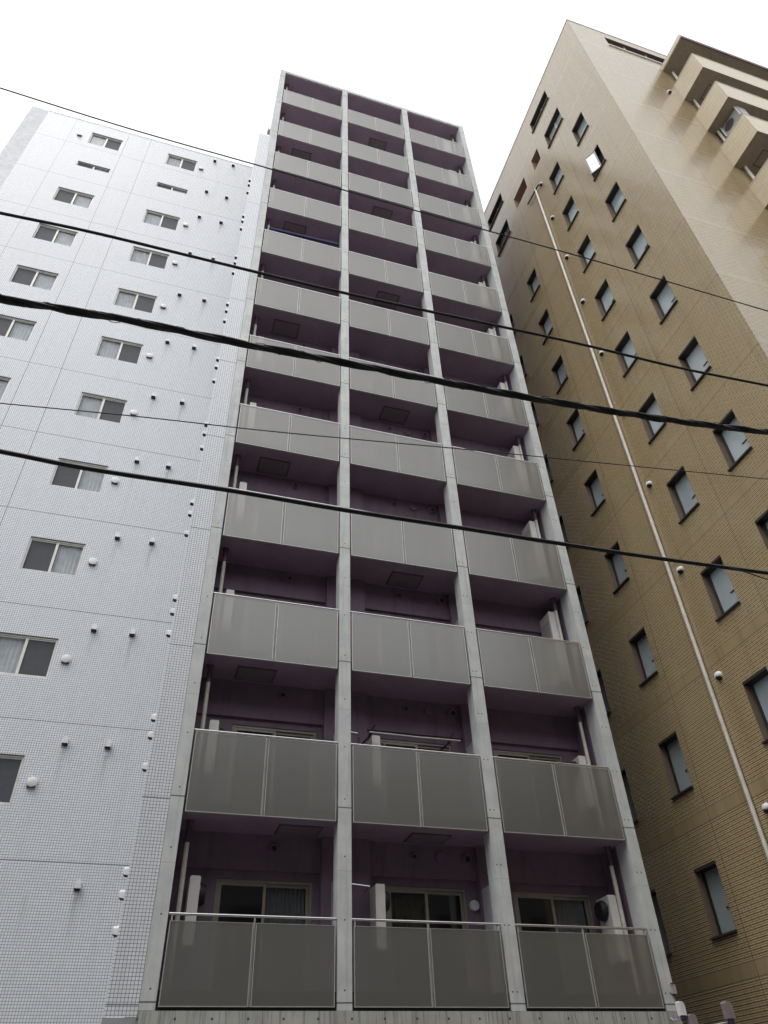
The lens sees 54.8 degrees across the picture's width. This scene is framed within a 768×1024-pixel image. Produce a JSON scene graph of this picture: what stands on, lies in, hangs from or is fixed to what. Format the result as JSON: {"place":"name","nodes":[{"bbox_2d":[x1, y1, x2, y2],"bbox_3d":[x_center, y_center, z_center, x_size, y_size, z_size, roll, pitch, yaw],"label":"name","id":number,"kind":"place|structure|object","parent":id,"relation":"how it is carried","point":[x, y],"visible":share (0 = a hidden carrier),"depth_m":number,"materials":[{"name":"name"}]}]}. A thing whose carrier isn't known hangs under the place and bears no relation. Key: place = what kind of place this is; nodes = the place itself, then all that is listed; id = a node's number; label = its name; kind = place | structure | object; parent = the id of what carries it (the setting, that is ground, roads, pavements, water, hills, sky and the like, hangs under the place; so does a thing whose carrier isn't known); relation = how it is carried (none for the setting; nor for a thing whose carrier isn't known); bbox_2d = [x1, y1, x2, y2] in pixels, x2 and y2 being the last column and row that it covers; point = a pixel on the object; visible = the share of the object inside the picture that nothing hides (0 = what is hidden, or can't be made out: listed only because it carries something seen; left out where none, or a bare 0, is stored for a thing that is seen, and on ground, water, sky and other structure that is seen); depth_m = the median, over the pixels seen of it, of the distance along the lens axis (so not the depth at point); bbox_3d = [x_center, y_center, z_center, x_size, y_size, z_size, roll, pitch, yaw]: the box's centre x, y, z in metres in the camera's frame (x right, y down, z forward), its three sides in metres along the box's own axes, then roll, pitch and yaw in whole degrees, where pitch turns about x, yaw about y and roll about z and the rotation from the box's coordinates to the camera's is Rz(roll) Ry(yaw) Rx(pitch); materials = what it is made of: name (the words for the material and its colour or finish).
{"place":"outdoors","nodes":[
{"label":"outdoors","id":0,"kind":"place"},
{"bbox_2d":[0,106,270,1023],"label":"apartment building","id":1,"kind":"structure","parent":0,"point":[101,578],"depth_m":19.18,"materials":[{"name":"white tile"}]},
{"bbox_2d":[0,376,10,400],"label":"sliding window","id":2,"kind":"structure","parent":1,"relation":"in","point":[4,384],"depth_m":21.65,"materials":[{"name":"grey glass"}]},
{"bbox_2d":[0,754,24,804],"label":"sliding window","id":3,"kind":"structure","parent":1,"relation":"in","point":[10,765],"depth_m":15.07,"materials":[{"name":"grey glass"}]},
{"bbox_2d":[0,315,36,340],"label":"sliding window","id":4,"kind":"structure","parent":1,"relation":"in","point":[10,328],"depth_m":23.25,"materials":[{"name":"grey glass"}]},
{"bbox_2d":[0,632,57,677],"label":"sliding window","id":5,"kind":"structure","parent":1,"relation":"in","point":[21,655],"depth_m":16.77,"materials":[{"name":"grey glass"}]},
{"bbox_2d":[10,265,58,289],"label":"sliding window","id":6,"kind":"structure","parent":1,"relation":"in","point":[24,275],"depth_m":24.99,"materials":[{"name":"grey glass"}]},
{"bbox_2d":[20,537,84,576],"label":"sliding window","id":7,"kind":"structure","parent":1,"relation":"in","point":[42,554],"depth_m":18.54,"materials":[{"name":"grey glass"}]},
{"bbox_2d":[33,224,76,246],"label":"sliding window","id":8,"kind":"structure","parent":1,"relation":"in","point":[43,232],"depth_m":26.80,"materials":[{"name":"grey glass"}]},
{"bbox_2d":[53,187,93,207],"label":"sliding window","id":9,"kind":"structure","parent":1,"relation":"in","point":[62,194],"depth_m":28.61,"materials":[{"name":"grey glass"}]},
{"bbox_2d":[50,458,107,492],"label":"sliding window","id":10,"kind":"structure","parent":1,"relation":"in","point":[62,476],"depth_m":20.30,"materials":[{"name":"grey glass"}]},
{"bbox_2d":[77,161,109,172],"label":"sliding window","id":11,"kind":"structure","parent":1,"relation":"in","point":[79,163],"depth_m":30.32,"materials":[{"name":"grey glass"}]},
{"bbox_2d":[74,392,126,422],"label":"sliding window","id":12,"kind":"structure","parent":1,"relation":"in","point":[106,405],"depth_m":22.18,"materials":[{"name":"grey glass"}]},
{"bbox_2d":[88,133,122,150],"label":"sliding window","id":13,"kind":"structure","parent":1,"relation":"in","point":[110,143],"depth_m":31.94,"materials":[{"name":"grey glass"}]},
{"bbox_2d":[95,336,142,363],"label":"sliding window","id":14,"kind":"structure","parent":1,"relation":"in","point":[130,352],"depth_m":23.98,"materials":[{"name":"grey glass"}]},
{"bbox_2d":[113,288,156,312],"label":"sliding window","id":15,"kind":"structure","parent":1,"relation":"in","point":[142,302],"depth_m":25.80,"materials":[{"name":"grey glass"}]},
{"bbox_2d":[129,247,168,268],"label":"sliding window","id":16,"kind":"structure","parent":1,"relation":"in","point":[156,259],"depth_m":27.60,"materials":[{"name":"grey glass"}]},
{"bbox_2d":[142,210,179,230],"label":"sliding window","id":17,"kind":"structure","parent":1,"relation":"in","point":[166,221],"depth_m":29.42,"materials":[{"name":"grey glass"}]},
{"bbox_2d":[156,182,187,193],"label":"sliding window","id":18,"kind":"structure","parent":1,"relation":"in","point":[161,185],"depth_m":31.09,"materials":[{"name":"grey glass"}]},
{"bbox_2d":[165,154,196,171],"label":"sliding window","id":19,"kind":"structure","parent":1,"relation":"in","point":[187,164],"depth_m":32.72,"materials":[{"name":"grey glass"}]},
{"bbox_2d":[0,294,767,434],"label":"overhead wire","id":20,"kind":"object","parent":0,"point":[118,318],"visible":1,"depth_m":6.34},
{"bbox_2d":[0,449,767,574],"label":"overhead wire","id":21,"kind":"object","parent":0,"point":[246,493],"visible":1,"depth_m":4.85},
{"bbox_2d":[729,567,767,579],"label":"overhead wire","id":22,"kind":"object","parent":21,"relation":"attached to","point":[748,573],"visible":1,"depth_m":5.64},
{"bbox_2d":[0,211,767,386],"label":"overhead wire","id":23,"kind":"object","parent":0,"point":[328,289],"visible":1,"depth_m":7.22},
{"bbox_2d":[0,87,767,311],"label":"overhead wire","id":24,"kind":"object","parent":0,"point":[368,196],"visible":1,"depth_m":9.26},
{"bbox_2d":[0,403,767,479],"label":"overhead wire","id":25,"kind":"object","parent":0,"point":[358,439],"visible":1,"depth_m":6.03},
{"bbox_2d":[0,0,767,211],"label":"sky","id":26,"kind":"structure","parent":0,"point":[203,74],"materials":[{"name":"white"}]},
{"bbox_2d":[484,19,767,1023],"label":"apartment building","id":27,"kind":"structure","parent":0,"point":[630,157],"depth_m":19.24,"materials":[{"name":"brown tile"}]},
{"bbox_2d":[488,193,502,230],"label":"casement window","id":28,"kind":"structure","parent":27,"relation":"in","point":[499,201],"depth_m":34.64,"materials":[{"name":"brown metal"}]},
{"bbox_2d":[496,219,509,256],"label":"casement window","id":29,"kind":"structure","parent":27,"relation":"in","point":[501,240],"depth_m":33.14,"materials":[{"name":"black glass"}]},
{"bbox_2d":[510,314,515,333],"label":"casement window","id":30,"kind":"structure","parent":27,"relation":"in","point":[511,319],"depth_m":30.47,"materials":[{"name":"brown metal"}]},
{"bbox_2d":[520,354,526,378],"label":"casement window","id":31,"kind":"structure","parent":27,"relation":"in","point":[521,359],"depth_m":28.64,"materials":[{"name":"brown metal"}]},
{"bbox_2d":[527,268,539,301],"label":"casement window","id":32,"kind":"structure","parent":27,"relation":"in","point":[533,281],"depth_m":28.95,"materials":[{"name":"grey glass"}]},
{"bbox_2d":[531,402,538,427],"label":"casement window","id":33,"kind":"structure","parent":27,"relation":"in","point":[532,404],"depth_m":26.89,"materials":[{"name":"brown metal"}]},
{"bbox_2d":[530,90,548,133],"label":"casement window","id":34,"kind":"structure","parent":27,"relation":"in","point":[544,98],"depth_m":31.32,"materials":[{"name":"black glass"}]},
{"bbox_2d":[538,308,552,344],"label":"casement window","id":35,"kind":"structure","parent":27,"relation":"in","point":[545,321],"depth_m":27.19,"materials":[{"name":"grey glass"}]},
{"bbox_2d":[544,454,552,483],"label":"casement window","id":36,"kind":"structure","parent":27,"relation":"in","point":[546,460],"depth_m":25.11,"materials":[{"name":"brown metal"}]},
{"bbox_2d":[544,108,562,148],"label":"casement window","id":37,"kind":"structure","parent":27,"relation":"in","point":[554,124],"depth_m":29.62,"materials":[{"name":"grey glass"}]},
{"bbox_2d":[549,161,563,194],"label":"casement window","id":38,"kind":"structure","parent":27,"relation":"in","point":[556,175],"depth_m":28.54,"materials":[{"name":"grey glass"}]},
{"bbox_2d":[551,354,567,393],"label":"casement window","id":39,"kind":"structure","parent":27,"relation":"in","point":[558,367],"depth_m":25.41,"materials":[{"name":"grey glass"}]},
{"bbox_2d":[559,515,567,548],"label":"casement window","id":40,"kind":"structure","parent":27,"relation":"in","point":[560,518],"depth_m":23.37,"materials":[{"name":"brown metal"}]},
{"bbox_2d":[562,195,578,230],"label":"casement window","id":41,"kind":"structure","parent":27,"relation":"in","point":[570,209],"depth_m":26.77,"materials":[{"name":"grey glass"}]},
{"bbox_2d":[567,409,585,450],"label":"casement window","id":42,"kind":"structure","parent":27,"relation":"in","point":[574,420],"depth_m":23.63,"materials":[{"name":"grey glass"}]},
{"bbox_2d":[572,112,587,145],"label":"casement window","id":43,"kind":"structure","parent":27,"relation":"in","point":[580,127],"depth_m":27.19,"materials":[{"name":"grey glass"}]},
{"bbox_2d":[576,586,588,624],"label":"casement window","id":44,"kind":"structure","parent":27,"relation":"in","point":[583,611],"depth_m":21.56,"materials":[{"name":"brown metal"}]},
{"bbox_2d":[577,234,595,272],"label":"casement window","id":45,"kind":"structure","parent":27,"relation":"in","point":[586,249],"depth_m":24.99,"materials":[{"name":"grey glass"}]},
{"bbox_2d":[584,468,605,516],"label":"casement window","id":46,"kind":"structure","parent":27,"relation":"in","point":[593,482],"depth_m":21.86,"materials":[{"name":"grey glass"}]},
{"bbox_2d":[584,144,605,181],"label":"casement window","id":47,"kind":"structure","parent":27,"relation":"in","point":[595,161],"depth_m":25.18,"materials":[{"name":"white glass"}]},
{"bbox_2d":[596,668,610,714],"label":"casement window","id":48,"kind":"structure","parent":27,"relation":"in","point":[607,708],"depth_m":19.78,"materials":[{"name":"brown metal"}]},
{"bbox_2d":[595,279,615,320],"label":"casement window","id":49,"kind":"structure","parent":27,"relation":"in","point":[604,294],"depth_m":23.22,"materials":[{"name":"grey glass"}]},
{"bbox_2d":[605,182,625,221],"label":"casement window","id":50,"kind":"structure","parent":27,"relation":"in","point":[615,198],"depth_m":23.65,"materials":[{"name":"grey glass"}]},
{"bbox_2d":[604,541,629,593],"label":"casement window","id":51,"kind":"structure","parent":27,"relation":"in","point":[617,561],"depth_m":20.05,"materials":[{"name":"grey glass"}]},
{"bbox_2d":[615,331,638,377],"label":"casement window","id":52,"kind":"structure","parent":27,"relation":"in","point":[625,346],"depth_m":21.45,"materials":[{"name":"grey glass"}]},
{"bbox_2d":[621,768,637,823],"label":"casement window","id":53,"kind":"structure","parent":27,"relation":"in","point":[623,773],"depth_m":17.99,"materials":[{"name":"brown metal"}]},
{"bbox_2d":[608,44,662,64],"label":"strip window","id":54,"kind":"structure","parent":27,"relation":"in","point":[623,49],"depth_m":29.50,"materials":[{"name":"metal"}]},
{"bbox_2d":[625,225,649,268],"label":"casement window","id":55,"kind":"structure","parent":27,"relation":"in","point":[637,242],"depth_m":21.87,"materials":[{"name":"grey glass"}]},
{"bbox_2d":[629,627,657,686],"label":"casement window","id":56,"kind":"structure","parent":27,"relation":"in","point":[640,639],"depth_m":18.30,"materials":[{"name":"grey glass"}]},
{"bbox_2d":[638,392,666,443],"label":"casement window","id":57,"kind":"structure","parent":27,"relation":"in","point":[650,406],"depth_m":19.67,"materials":[{"name":"grey glass"}]},
{"bbox_2d":[650,889,671,955],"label":"casement window","id":58,"kind":"structure","parent":27,"relation":"in","point":[653,894],"depth_m":16.20,"materials":[{"name":"black glass"}]},
{"bbox_2d":[649,275,677,324],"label":"casement window","id":59,"kind":"structure","parent":27,"relation":"in","point":[665,299],"depth_m":20.10,"materials":[{"name":"grey glass"}]},
{"bbox_2d":[658,731,693,799],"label":"casement window","id":60,"kind":"structure","parent":27,"relation":"in","point":[682,780],"depth_m":16.51,"materials":[{"name":"grey glass"}]},
{"bbox_2d":[666,465,699,523],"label":"casement window","id":61,"kind":"structure","parent":27,"relation":"in","point":[687,500],"depth_m":17.89,"materials":[{"name":"grey glass"}]},
{"bbox_2d":[678,336,710,390],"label":"casement window","id":62,"kind":"structure","parent":27,"relation":"in","point":[693,356],"depth_m":18.32,"materials":[{"name":"grey glass"}]},
{"bbox_2d":[694,861,737,940],"bbox_3d":[6.589,7.650,14.594,0.295,1.270,0.770,10,-42,-14],"label":"casement window","id":63,"kind":"structure","parent":27,"relation":"in","point":[710,874],"depth_m":14.73,"materials":[{"name":"grey glass"}]},
{"bbox_2d":[700,555,740,621],"bbox_3d":[7.292,1.642,15.934,0.295,1.270,0.770,10,-42,-14],"label":"casement window","id":64,"kind":"structure","parent":27,"relation":"in","point":[725,595],"depth_m":16.08,"materials":[{"name":"grey glass"}]},
{"bbox_2d":[712,409,752,471],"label":"casement window","id":65,"kind":"structure","parent":27,"relation":"in","point":[736,444],"depth_m":16.51,"materials":[{"name":"grey glass"}]},
{"bbox_2d":[720,106,748,137],"bbox_3d":[11.863,-13.135,25.004,0.380,0.670,0.840,10,-42,-14],"label":"air conditioner","id":66,"kind":"object","parent":27,"relation":"hanging from","point":[733,118],"visible":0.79,"depth_m":24.91,"materials":[{"name":"white metal"}]},
{"bbox_2d":[743,666,767,743],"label":"casement window","id":67,"kind":"structure","parent":27,"relation":"in","point":[758,683],"depth_m":14.51,"materials":[{"name":"grey glass"}]},
{"bbox_2d":[755,509,767,535],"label":"casement window","id":68,"kind":"structure","parent":27,"relation":"in","point":[763,519],"depth_m":15.13,"materials":[{"name":"brown metal"}]},
{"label":"pavement","id":69,"kind":"structure","parent":0,"visible":0},
{"bbox_2d":[136,69,682,1023],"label":"apartment building","id":70,"kind":"structure","parent":69,"relation":"on","point":[494,847],"depth_m":15.04,"materials":[{"name":"concrete"}]},
{"bbox_2d":[183,875,205,920],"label":"balcony unit","id":71,"kind":"structure","parent":70,"relation":"attached to","point":[195,893],"depth_m":11.62,"materials":[{"name":"white metal"}]},
{"bbox_2d":[207,720,223,733],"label":"balcony unit","id":72,"kind":"structure","parent":70,"relation":"attached to","point":[213,724],"depth_m":13.39,"materials":[{"name":"white metal"}]},
{"bbox_2d":[226,589,234,594],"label":"balcony unit","id":73,"kind":"structure","parent":70,"relation":"attached to","point":[228,591],"depth_m":15.27,"materials":[{"name":"white metal"}]},
{"bbox_2d":[239,482,249,490],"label":"balcony unit","id":74,"kind":"structure","parent":70,"relation":"attached to","point":[242,485],"depth_m":17.20,"materials":[{"name":"white metal"}]},
{"bbox_2d":[212,878,311,984],"bbox_3d":[-2.013,6.927,12.036,1.620,1.670,0.230,10,-42,-14],"label":"balcony window","id":75,"kind":"structure","parent":70,"relation":"in","point":[232,896],"depth_m":12.34,"materials":[{"name":"black glass"}]},
{"bbox_2d":[232,725,315,798],"bbox_3d":[-2.103,4.907,13.764,1.620,1.750,0.230,10,-42,-14],"label":"balcony window","id":76,"kind":"structure","parent":70,"relation":"in","point":[236,728],"depth_m":14.22,"materials":[{"name":"black metal"}]},
{"bbox_2d":[269,227,337,245],"bbox_3d":[-2.663,-9.167,24.642,2.335,0.215,0.100,10,-42,-14],"label":"laundry pole","id":77,"kind":"object","parent":70,"relation":"attached to","point":[302,236],"visible":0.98,"depth_m":24.60,"materials":[{"name":"grey metal"}]},
{"bbox_2d":[367,735,384,748],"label":"balcony unit","id":78,"kind":"structure","parent":70,"relation":"attached to","point":[374,739],"depth_m":14.14,"materials":[{"name":"white metal"}]},
{"bbox_2d":[369,884,389,926],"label":"balcony unit","id":79,"kind":"structure","parent":70,"relation":"attached to","point":[379,901],"depth_m":12.36,"materials":[{"name":"white metal"}]},
{"bbox_2d":[369,731,460,740],"bbox_3d":[0.605,4.311,14.202,1.850,0.038,0.028,10,-42,-14],"label":"laundry pole","id":80,"kind":"object","parent":70,"relation":"attached to","point":[413,736],"visible":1,"depth_m":14.18,"materials":[{"name":"white plastic"}]},
{"bbox_2d":[381,739,450,813],"bbox_3d":[0.648,5.386,14.468,1.500,1.750,0.230,10,-42,-14],"label":"balcony window","id":81,"kind":"structure","parent":70,"relation":"in","point":[391,743],"depth_m":14.90,"materials":[{"name":"black metal"}]},
{"bbox_2d":[386,886,468,991],"bbox_3d":[0.738,7.406,12.740,1.500,1.670,0.230,10,-42,-14],"label":"balcony window","id":82,"kind":"structure","parent":70,"relation":"in","point":[406,903],"depth_m":13.06,"materials":[{"name":"black glass"}]},
{"bbox_2d":[487,329,493,334],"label":"balcony unit","id":83,"kind":"structure","parent":70,"relation":"attached to","point":[489,331],"depth_m":24.73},
{"bbox_2d":[497,382,505,389],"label":"balcony unit","id":84,"kind":"structure","parent":70,"relation":"attached to","point":[501,385],"depth_m":22.92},
{"bbox_2d":[507,446,520,459],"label":"balcony unit","id":85,"kind":"structure","parent":70,"relation":"attached to","point":[514,450],"depth_m":21.07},
{"bbox_2d":[494,750,563,822],"bbox_3d":[3.017,5.798,15.074,1.580,1.750,0.230,10,-42,-14],"label":"balcony window","id":86,"kind":"structure","parent":70,"relation":"in","point":[499,753],"depth_m":15.55,"materials":[{"name":"grey glass"}]},
{"bbox_2d":[522,521,537,537],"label":"balcony unit","id":87,"kind":"structure","parent":70,"relation":"attached to","point":[529,530],"depth_m":19.25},
{"bbox_2d":[539,611,559,639],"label":"balcony unit","id":88,"kind":"structure","parent":70,"relation":"attached to","point":[548,626],"depth_m":17.40,"materials":[{"name":"white"}]},
{"bbox_2d":[513,892,595,993],"bbox_3d":[3.108,7.819,13.346,1.580,1.670,0.230,10,-42,-14],"label":"balcony window","id":89,"kind":"structure","parent":70,"relation":"in","point":[530,907],"depth_m":13.66,"materials":[{"name":"black glass"}]},
{"bbox_2d":[567,756,586,766],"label":"balcony unit","id":90,"kind":"structure","parent":70,"relation":"attached to","point":[579,760],"depth_m":15.22,"materials":[{"name":"white metal"}]},
{"bbox_2d":[594,895,622,933],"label":"balcony unit","id":91,"kind":"structure","parent":70,"relation":"attached to","point":[606,911],"depth_m":13.43,"materials":[{"name":"white metal"}]},
{"bbox_2d":[669,983,676,1000],"bbox_3d":[4.807,8.016,12.217,0.094,0.408,0.062,10,-42,-14],"label":"junction box","id":92,"kind":"object","parent":70,"relation":"attached to","point":[672,987],"visible":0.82,"depth_m":12.28,"materials":[{"name":"grey metal"}]},
{"bbox_2d":[670,1001,686,1020],"bbox_3d":[4.722,8.068,11.936,0.112,0.260,0.345,10,-42,-14],"label":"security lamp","id":93,"kind":"object","parent":70,"relation":"attached to","point":[681,1009],"visible":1,"depth_m":11.84,"materials":[{"name":"white plastic"}]},
{"bbox_2d":[686,1014,697,1023],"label":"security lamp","id":94,"kind":"object","parent":70,"relation":"attached to","point":[691,1018],"visible":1,"depth_m":11.74,"materials":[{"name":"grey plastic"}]},
{"bbox_2d":[717,1001,735,1023],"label":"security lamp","id":95,"kind":"object","parent":70,"relation":"attached to","point":[728,1012],"visible":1,"depth_m":12.02,"materials":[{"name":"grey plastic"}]}
]}

